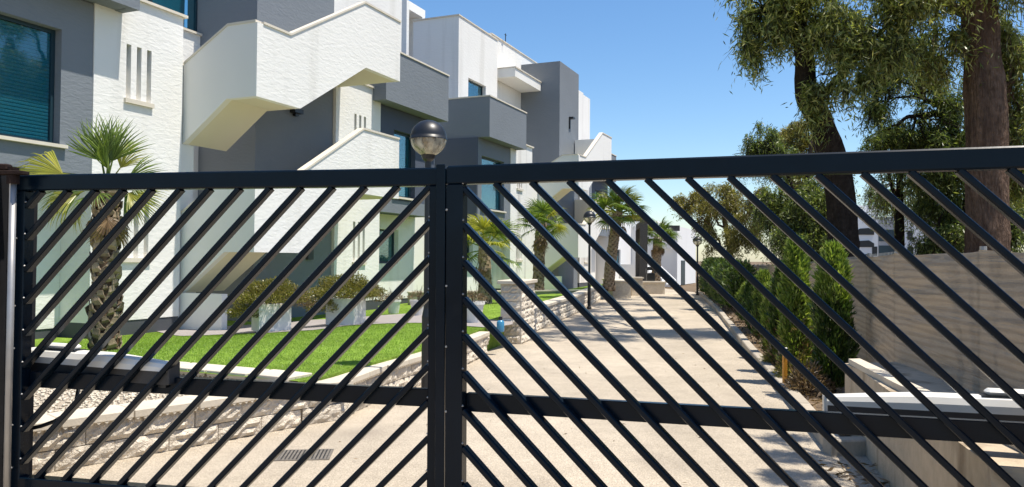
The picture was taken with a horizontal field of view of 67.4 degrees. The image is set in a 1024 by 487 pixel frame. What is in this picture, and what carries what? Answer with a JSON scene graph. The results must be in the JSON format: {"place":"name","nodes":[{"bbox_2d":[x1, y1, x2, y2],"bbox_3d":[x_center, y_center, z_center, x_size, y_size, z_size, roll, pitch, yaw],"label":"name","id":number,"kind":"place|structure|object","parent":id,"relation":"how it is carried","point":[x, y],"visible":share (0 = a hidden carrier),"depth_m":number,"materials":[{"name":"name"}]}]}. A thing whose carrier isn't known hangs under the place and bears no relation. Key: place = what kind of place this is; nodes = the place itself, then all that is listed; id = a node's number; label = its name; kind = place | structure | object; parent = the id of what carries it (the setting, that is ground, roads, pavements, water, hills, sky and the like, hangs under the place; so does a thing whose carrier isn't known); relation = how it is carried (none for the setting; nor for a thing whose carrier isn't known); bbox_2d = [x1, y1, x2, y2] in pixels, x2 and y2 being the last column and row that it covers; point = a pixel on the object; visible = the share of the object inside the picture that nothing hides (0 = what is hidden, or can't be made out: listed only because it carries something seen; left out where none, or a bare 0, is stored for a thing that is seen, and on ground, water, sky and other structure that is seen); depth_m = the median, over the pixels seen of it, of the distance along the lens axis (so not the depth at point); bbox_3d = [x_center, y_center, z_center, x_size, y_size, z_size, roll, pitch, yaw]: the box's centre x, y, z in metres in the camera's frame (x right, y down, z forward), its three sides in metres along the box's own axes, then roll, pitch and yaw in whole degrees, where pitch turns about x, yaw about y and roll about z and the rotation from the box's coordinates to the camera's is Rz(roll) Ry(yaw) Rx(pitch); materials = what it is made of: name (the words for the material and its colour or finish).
{"place":"outdoors","nodes":[
{"label":"outdoors","id":0,"kind":"place"},
{"bbox_2d":[34,388,187,413],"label":"gravel ground","id":1,"kind":"structure","parent":0,"point":[62,402],"depth_m":6.43,"materials":[{"name":"beige gravel"}]},
{"bbox_2d":[35,284,601,381],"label":"lawn","id":2,"kind":"structure","parent":0,"point":[493,342],"depth_m":9.85,"materials":[{"name":"green plant"}]},
{"bbox_2d":[18,114,169,350],"bbox_3d":[-5.825,-0.172,10.420,2.331,3.302,1.137,0,-1,0],"label":"palm tree","id":3,"kind":"object","parent":2,"relation":"on","point":[107,148],"visible":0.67,"depth_m":10.38,"materials":[{"name":"green plant"}]},
{"bbox_2d":[165,360,311,381],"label":"lawn kerb","id":4,"kind":"structure","parent":2,"relation":"on","point":[264,375],"depth_m":7.30,"materials":[{"name":"white concrete"}]},
{"bbox_2d":[158,314,512,335],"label":"path","id":5,"kind":"structure","parent":2,"relation":"on","point":[321,323],"depth_m":13.76,"materials":[{"name":"grey concrete"}]},
{"bbox_2d":[251,303,290,331],"bbox_3d":[-3.990,1.217,12.727,0.520,0.460,0.520,1,-1,-32],"label":"planter box","id":6,"kind":"object","parent":5,"relation":"on","point":[266,312],"visible":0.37,"depth_m":12.51,"materials":[{"name":"concrete"}]},
{"bbox_2d":[224,276,317,319],"bbox_3d":[-3.959,0.878,12.755,1.419,0.745,1.438,0,-1,22],"label":"bush","id":7,"kind":"object","parent":6,"relation":"in","point":[250,295],"visible":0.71,"depth_m":12.46,"materials":[{"name":"green plant"}]},
{"bbox_2d":[326,297,365,324],"bbox_3d":[-2.879,1.168,13.329,0.520,0.460,0.520,0,-1,11],"label":"planter box","id":8,"kind":"object","parent":5,"relation":"on","point":[357,314],"visible":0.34,"depth_m":13.10,"materials":[{"name":"concrete"}]},
{"bbox_2d":[304,271,388,312],"bbox_3d":[-2.855,0.825,13.357,1.414,0.723,1.444,0,-1,18],"label":"bush","id":9,"kind":"object","parent":8,"relation":"in","point":[351,287],"visible":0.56,"depth_m":13.09,"materials":[{"name":"green plant"}]},
{"bbox_2d":[409,300,422,315],"bbox_3d":[-1.860,1.266,15.177,0.336,0.300,0.336,0,-1,0],"label":"flower pot","id":10,"kind":"object","parent":5,"relation":"on","point":[413,303],"visible":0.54,"depth_m":15.06,"materials":[{"name":"white ceramic"}]},
{"bbox_2d":[407,286,423,299],"bbox_3d":[-1.849,0.990,15.180,0.468,0.346,0.477,1,-1,-38],"label":"pot plant","id":11,"kind":"object","parent":10,"relation":"in","point":[418,294],"visible":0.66,"depth_m":15.19,"materials":[{"name":"green plant"}]},
{"bbox_2d":[467,301,484,322],"bbox_3d":[-0.669,1.184,13.329,0.399,0.360,0.399,0,-1,0],"label":"flower pot","id":12,"kind":"object","parent":5,"relation":"on","point":[471,318],"visible":0.55,"depth_m":13.20,"materials":[{"name":"white ceramic"}]},
{"bbox_2d":[467,287,489,301],"bbox_3d":[-0.645,0.891,13.319,0.568,0.337,0.559,1,-1,-36],"label":"pot plant","id":13,"kind":"object","parent":12,"relation":"in","point":[477,295],"visible":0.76,"depth_m":13.31,"materials":[{"name":"green plant"}]},
{"bbox_2d":[388,300,400,313],"bbox_3d":[-2.661,1.419,17.274,0.336,0.300,0.336,0,-1,0],"label":"flower pot","id":14,"kind":"object","parent":2,"relation":"on","point":[393,307],"visible":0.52,"depth_m":17.16,"materials":[{"name":"ceramic"}]},
{"bbox_2d":[407,289,579,304],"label":"garden wall","id":15,"kind":"structure","parent":2,"relation":"on","point":[538,292],"depth_m":24.83,"materials":[{"name":"grey stone"}]},
{"bbox_2d":[467,213,523,303],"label":"palm tree","id":16,"kind":"object","parent":2,"relation":"on","point":[489,229],"visible":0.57,"depth_m":19.30,"materials":[{"name":"green plant"}]},
{"bbox_2d":[513,197,569,289],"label":"palm tree","id":17,"kind":"object","parent":2,"relation":"on","point":[539,211],"visible":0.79,"depth_m":25.03,"materials":[{"name":"green plant"}]},
{"bbox_2d":[46,289,890,486],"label":"road","id":18,"kind":"structure","parent":0,"point":[715,386],"depth_m":6.49,"materials":[{"name":"beige concrete"}]},
{"bbox_2d":[0,175,37,486],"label":"gate pillar","id":19,"kind":"structure","parent":18,"relation":"on","point":[4,200],"depth_m":4.54,"materials":[{"name":"black metal"}]},
{"bbox_2d":[0,164,29,486],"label":"hinge post","id":20,"kind":"object","parent":19,"relation":"attached to","point":[11,173],"visible":1,"depth_m":4.44,"materials":[{"name":"metal"}]},
{"bbox_2d":[11,167,446,486],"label":"metal gate","id":21,"kind":"structure","parent":20,"relation":"attached to","point":[28,383],"depth_m":4.30,"materials":[{"name":"black metal"}]},
{"bbox_2d":[31,342,179,387],"bbox_3d":[-2.521,0.717,4.608,1.276,0.210,0.121,0,-1,21],"label":"gate motor","id":22,"kind":"object","parent":19,"relation":"attached to","point":[149,370],"visible":0.59,"depth_m":4.50,"materials":[{"name":"black metal"}]},
{"bbox_2d":[30,389,79,429],"bbox_3d":[-2.808,0.967,4.720,0.304,0.356,0.103,0,-1,0],"label":"power cable","id":23,"kind":"object","parent":22,"relation":"hanging from","point":[48,423],"visible":0.32,"depth_m":4.67,"materials":[{"name":"black rubber"}]},
{"bbox_2d":[32,395,309,474],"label":"retaining wall","id":24,"kind":"structure","parent":18,"relation":"on","point":[266,412],"depth_m":5.84,"materials":[{"name":"beige stone"}]},
{"bbox_2d":[274,449,333,460],"bbox_3d":[-1.573,1.613,5.828,0.400,0.027,0.320,1,-1,-7],"label":"drain grate","id":25,"kind":"object","parent":18,"relation":"on","point":[297,454],"visible":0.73,"depth_m":5.81,"materials":[{"name":"metal"}]},
{"bbox_2d":[54,292,799,476],"bbox_3d":[4.817,1.936,19.791,4.866,0.008,32.774,0,-1,20],"label":"grit","id":26,"kind":"object","parent":18,"relation":"on","point":[469,369],"visible":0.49,"depth_m":6.87,"materials":[{"name":"grey gravel"}]},
{"bbox_2d":[410,120,446,387],"bbox_3d":[-0.872,0.190,7.898,0.385,2.928,0.385,0,-1,0],"label":"lamp post","id":27,"kind":"object","parent":18,"relation":"on","point":[428,133],"visible":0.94,"depth_m":7.86,"materials":[{"name":"black metal"}]},
{"bbox_2d":[583,211,595,308],"bbox_3d":[2.356,0.498,23.395,0.391,2.991,0.391,0,-1,0],"label":"lamp post","id":28,"kind":"object","parent":18,"relation":"on","point":[589,215],"visible":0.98,"depth_m":23.36,"materials":[{"name":"black metal"}]},
{"bbox_2d":[339,305,889,486],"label":"fallen leaves","id":29,"kind":"object","parent":18,"relation":"on","point":[806,398],"visible":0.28,"depth_m":7.62,"materials":[{"name":"brown plant"}]},
{"bbox_2d":[587,183,649,290],"bbox_3d":[4.116,-0.256,29.486,2.677,4.197,2.658,0,-1,0],"label":"palm tree","id":30,"kind":"object","parent":18,"relation":"on","point":[613,199],"visible":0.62,"depth_m":29.42,"materials":[{"name":"green plant"}]},
{"bbox_2d":[602,277,665,297],"bbox_3d":[4.751,1.813,32.722,2.393,0.780,5.166,0,-1,29],"label":"stone planter","id":31,"kind":"object","parent":18,"relation":"on","point":[624,289],"visible":0.64,"depth_m":32.27,"materials":[{"name":"beige stone"}]},
{"bbox_2d":[645,267,655,280],"bbox_3d":[6.239,1.402,34.580,0.400,0.700,0.340,0,-1,0],"label":"litter bin","id":32,"kind":"object","parent":31,"relation":"on","point":[650,276],"visible":0.62,"depth_m":34.43,"materials":[{"name":"black metal"}]},
{"bbox_2d":[609,215,679,280],"bbox_3d":[6.349,0.515,37.158,2.089,3.580,4.796,0,-1,33],"label":"pergola","id":33,"kind":"object","parent":18,"relation":"on","point":[642,235],"visible":0.54,"depth_m":35.46,"materials":[{"name":"grey stone"}]},
{"bbox_2d":[638,216,679,280],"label":"palm tree","id":34,"kind":"object","parent":18,"relation":"on","point":[657,251],"visible":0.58,"depth_m":37.39,"materials":[{"name":"green plant"}]},
{"bbox_2d":[693,236,701,294],"bbox_3d":[8.013,0.962,33.189,0.412,2.551,0.412,0,-1,0],"label":"lamp post","id":35,"kind":"object","parent":18,"relation":"on","point":[697,277],"visible":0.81,"depth_m":33.15,"materials":[{"name":"black metal"}]},
{"bbox_2d":[695,290,865,455],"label":"road kerb","id":36,"kind":"structure","parent":18,"relation":"on","point":[854,445],"depth_m":7.93,"materials":[{"name":"concrete"}]},
{"bbox_2d":[184,0,1023,261],"label":"sky","id":37,"kind":"structure","parent":0,"point":[652,80],"materials":[{"name":"blue"}]},
{"bbox_2d":[665,261,773,293],"bbox_3d":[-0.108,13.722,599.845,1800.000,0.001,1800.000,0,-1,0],"label":"ground","id":38,"kind":"structure","parent":0,"point":[691,287],"depth_m":46.95,"materials":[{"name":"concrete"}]},
{"bbox_2d":[0,0,449,338],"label":"apartment building","id":39,"kind":"structure","parent":38,"relation":"on","point":[241,85],"depth_m":14.72,"materials":[{"name":"grey paint"}]},
{"bbox_2d":[0,14,67,148],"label":"window","id":40,"kind":"structure","parent":39,"relation":"in","point":[27,68],"depth_m":12.16,"materials":[{"name":"teal glass"}]},
{"bbox_2d":[148,0,197,31],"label":"window","id":41,"kind":"structure","parent":39,"relation":"in","point":[176,5],"depth_m":17.43,"materials":[{"name":"blue glass"}]},
{"bbox_2d":[379,229,393,262],"bbox_3d":[-3.852,0.088,23.018,0.060,1.020,1.100,0,-1,23],"label":"window","id":42,"kind":"structure","parent":39,"relation":"in","point":[385,253],"depth_m":23.21,"materials":[{"name":"teal glass"}]},
{"bbox_2d":[394,131,412,200],"bbox_3d":[-3.207,-2.266,22.519,0.280,1.965,1.420,0,-1,23],"label":"window","id":43,"kind":"structure","parent":39,"relation":"in","point":[405,192],"depth_m":22.86,"materials":[{"name":"blue glass"}]},
{"bbox_2d":[299,331,489,423],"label":"retaining wall","id":44,"kind":"structure","parent":38,"relation":"on","point":[406,371],"depth_m":8.03,"materials":[{"name":"beige stone"}]},
{"bbox_2d":[497,317,503,331],"bbox_3d":[-0.180,1.263,12.027,0.120,0.240,0.117,0,-1,0],"label":"water bottle","id":45,"kind":"object","parent":44,"relation":"on","point":[500,324],"visible":0.91,"depth_m":11.98,"materials":[{"name":"blue plastic"}]},
{"bbox_2d":[401,0,615,290],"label":"apartment building","id":46,"kind":"structure","parent":38,"relation":"on","point":[508,103],"depth_m":31.71,"materials":[{"name":"grey paint"}]},
{"bbox_2d":[468,80,482,95],"bbox_3d":[-1.566,-5.790,30.927,0.060,1.410,1.630,0,-1,23],"label":"window","id":47,"kind":"structure","parent":46,"relation":"in","point":[474,89],"depth_m":31.07,"materials":[{"name":"blue glass"}]},
{"bbox_2d":[481,157,506,212],"bbox_3d":[-0.755,-2.145,28.246,0.280,1.935,2.200,0,-1,23],"label":"window","id":48,"kind":"structure","parent":46,"relation":"in","point":[490,194],"depth_m":28.48,"materials":[{"name":"blue glass"}]},
{"bbox_2d":[497,279,537,343],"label":"stone pier","id":49,"kind":"structure","parent":38,"relation":"on","point":[518,300],"depth_m":13.60,"materials":[{"name":"beige stone"}]},
{"bbox_2d":[534,286,602,331],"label":"retaining wall","id":50,"kind":"structure","parent":38,"relation":"on","point":[561,307],"depth_m":19.11,"materials":[{"name":"beige stone"}]},
{"bbox_2d":[595,221,695,286],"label":"apartment building","id":51,"kind":"structure","parent":38,"relation":"on","point":[677,268],"depth_m":46.03,"materials":[{"name":"white paint"}]},
{"bbox_2d":[681,260,684,284],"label":"window","id":52,"kind":"structure","parent":51,"relation":"in","point":[682,261],"depth_m":47.27,"materials":[{"name":"grey glass"}]},
{"bbox_2d":[732,153,800,190],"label":"gum tree","id":53,"kind":"object","parent":38,"relation":"on","point":[752,180],"visible":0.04,"depth_m":29.50,"materials":[{"name":"green plant"}]},
{"bbox_2d":[764,120,814,189],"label":"gum tree","id":54,"kind":"object","parent":38,"relation":"on","point":[788,133],"visible":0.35,"depth_m":23.73,"materials":[{"name":"green plant"}]},
{"bbox_2d":[737,118,862,268],"bbox_3d":[7.819,-0.863,21.254,3.268,5.917,4.961,0,-1,0],"label":"gum tree","id":55,"kind":"object","parent":38,"relation":"on","point":[787,210],"visible":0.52,"depth_m":20.57,"materials":[{"name":"green plant"}]},
{"bbox_2d":[713,0,947,258],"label":"gum tree","id":56,"kind":"object","parent":38,"relation":"on","point":[803,32],"visible":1,"depth_m":15.03,"materials":[{"name":"green plant"}]},
{"bbox_2d":[858,178,925,251],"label":"gum tree","id":57,"kind":"object","parent":38,"relation":"on","point":[879,208],"visible":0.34,"depth_m":22.43,"materials":[{"name":"green plant"}]},
{"bbox_2d":[857,118,939,246],"bbox_3d":[9.933,-0.512,19.000,2.615,5.156,1.882,0,-1,0],"label":"gum tree","id":58,"kind":"object","parent":38,"relation":"on","point":[902,138],"visible":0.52,"depth_m":18.87,"materials":[{"name":"green plant"}]},
{"bbox_2d":[842,30,965,215],"bbox_3d":[9.680,-1.573,18.722,3.572,7.261,3.462,0,-1,0],"label":"gum tree","id":59,"kind":"object","parent":38,"relation":"on","point":[949,120],"visible":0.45,"depth_m":18.16,"materials":[{"name":"green plant"}]},
{"bbox_2d":[845,358,1023,486],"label":"concrete wall","id":60,"kind":"structure","parent":38,"relation":"on","point":[962,458],"depth_m":4.51,"materials":[{"name":"grey concrete"}]},
{"bbox_2d":[435,146,1023,486],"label":"metal gate","id":61,"kind":"structure","parent":60,"relation":"attached to","point":[453,375],"depth_m":3.58,"materials":[{"name":"black metal"}]},
{"bbox_2d":[822,388,1023,421],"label":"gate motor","id":62,"kind":"object","parent":61,"relation":"attached to","point":[998,403],"visible":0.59,"depth_m":3.52,"materials":[{"name":"white metal"}]},
{"bbox_2d":[866,0,1023,252],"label":"gum tree","id":63,"kind":"object","parent":38,"relation":"on","point":[984,46],"visible":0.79,"depth_m":15.14,"materials":[{"name":"green plant"}]},
{"bbox_2d":[894,190,1023,254],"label":"gum tree","id":64,"kind":"object","parent":38,"relation":"on","point":[950,228],"visible":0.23,"depth_m":18.12,"materials":[{"name":"green plant"}]},
{"bbox_2d":[707,294,850,436],"bbox_3d":[6.412,1.907,20.000,1.958,0.001,28.887,0,-1,12],"label":"planting bed","id":65,"kind":"object","parent":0,"point":[819,406],"depth_m":13.19,"materials":[{"name":"soil"}]},
{"bbox_2d":[667,181,771,261],"bbox_3d":[8.420,-0.087,29.710,2.649,4.736,5.132,1,-1,-36],"label":"gum tree","id":66,"kind":"object","parent":65,"relation":"on","point":[732,204],"visible":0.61,"depth_m":29.48,"materials":[{"name":"green plant"}]},
{"bbox_2d":[698,256,756,308],"bbox_3d":[7.618,1.271,27.891,1.255,1.732,13.894,0,-1,11],"label":"dense hedge","id":67,"kind":"object","parent":65,"relation":"on","point":[727,276],"visible":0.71,"depth_m":22.86,"materials":[{"name":"green plant"}]},
{"bbox_2d":[735,282,747,320],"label":"cypress","id":68,"kind":"object","parent":65,"relation":"on","point":[739,300],"visible":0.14,"depth_m":18.17,"materials":[{"name":"green plant"}]},
{"bbox_2d":[739,274,756,322],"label":"cypress","id":69,"kind":"object","parent":65,"relation":"on","point":[748,284],"visible":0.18,"depth_m":16.67,"materials":[{"name":"green plant"}]},
{"bbox_2d":[744,285,754,330],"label":"cypress","id":70,"kind":"object","parent":65,"relation":"on","point":[748,304],"visible":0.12,"depth_m":15.16,"materials":[{"name":"green plant"}]},
{"bbox_2d":[749,267,772,340],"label":"cypress","id":71,"kind":"object","parent":65,"relation":"on","point":[763,277],"visible":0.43,"depth_m":13.53,"materials":[{"name":"green plant"}]},
{"bbox_2d":[757,282,773,350],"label":"cypress","id":72,"kind":"object","parent":65,"relation":"on","point":[764,317],"visible":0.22,"depth_m":11.75,"materials":[{"name":"green plant"}]},
{"bbox_2d":[756,349,779,363],"bbox_3d":[3.699,1.516,10.561,0.646,0.386,0.676,0,-1,0],"label":"dry shrub","id":73,"kind":"object","parent":65,"relation":"on","point":[765,357],"visible":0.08,"depth_m":10.57,"materials":[{"name":"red plant"}]},
{"bbox_2d":[765,266,790,368],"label":"cypress","id":74,"kind":"object","parent":65,"relation":"on","point":[772,319],"visible":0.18,"depth_m":10.34,"materials":[{"name":"green plant"}]},
{"bbox_2d":[778,347,787,383],"bbox_3d":[3.089,1.433,8.753,0.100,0.500,0.064,0,-1,0],"label":"photocell post","id":75,"kind":"object","parent":65,"relation":"on","point":[784,366],"visible":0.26,"depth_m":8.73,"materials":[{"name":"yellow paint"}]},
{"bbox_2d":[771,347,813,379],"bbox_3d":[3.469,1.452,9.269,0.653,0.478,0.648,1,-2,-39],"label":"dry shrub","id":76,"kind":"object","parent":65,"relation":"on","point":[790,364],"visible":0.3,"depth_m":9.23,"materials":[{"name":"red plant"}]},
{"bbox_2d":[772,232,814,372],"bbox_3d":[3.479,0.795,9.439,0.561,1.870,0.559,0,-1,0],"label":"cypress","id":77,"kind":"object","parent":65,"relation":"on","point":[795,260],"visible":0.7,"depth_m":9.34,"materials":[{"name":"green plant"}]},
{"bbox_2d":[781,359,836,395],"bbox_3d":[3.229,1.450,8.325,0.604,0.419,0.622,-1,-2,42],"label":"dry shrub","id":78,"kind":"object","parent":65,"relation":"on","point":[798,381],"visible":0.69,"depth_m":8.27,"materials":[{"name":"red plant"}]},
{"bbox_2d":[806,238,861,393],"bbox_3d":[3.544,0.825,8.449,0.604,1.770,0.585,0,-1,0],"label":"cypress","id":79,"kind":"object","parent":65,"relation":"on","point":[836,296],"visible":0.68,"depth_m":8.32,"materials":[{"name":"green plant"}]},
{"bbox_2d":[751,246,1023,392],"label":"fabric fence","id":80,"kind":"object","parent":65,"relation":"on","point":[963,371],"visible":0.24,"depth_m":5.63,"materials":[{"name":"beige fabric"}]},
{"bbox_2d":[858,205,935,256],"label":"apartment building","id":81,"kind":"structure","parent":0,"point":[872,242],"depth_m":62.28,"materials":[{"name":"white paint"}]},
{"bbox_2d":[872,247,876,255],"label":"window","id":82,"kind":"structure","parent":81,"relation":"in","point":[874,249],"depth_m":62.15,"materials":[{"name":"grey glass"}]},
{"bbox_2d":[879,245,893,255],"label":"window","id":83,"kind":"structure","parent":81,"relation":"in","point":[882,249],"depth_m":62.76,"materials":[{"name":"glass"}]},
{"bbox_2d":[879,230,893,240],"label":"window","id":84,"kind":"structure","parent":81,"relation":"in","point":[891,232],"depth_m":62.75,"materials":[{"name":"blue glass"}]},
{"bbox_2d":[907,231,912,239],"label":"window","id":85,"kind":"structure","parent":81,"relation":"in","point":[910,234],"depth_m":61.96,"materials":[{"name":"grey glass"}]}
]}

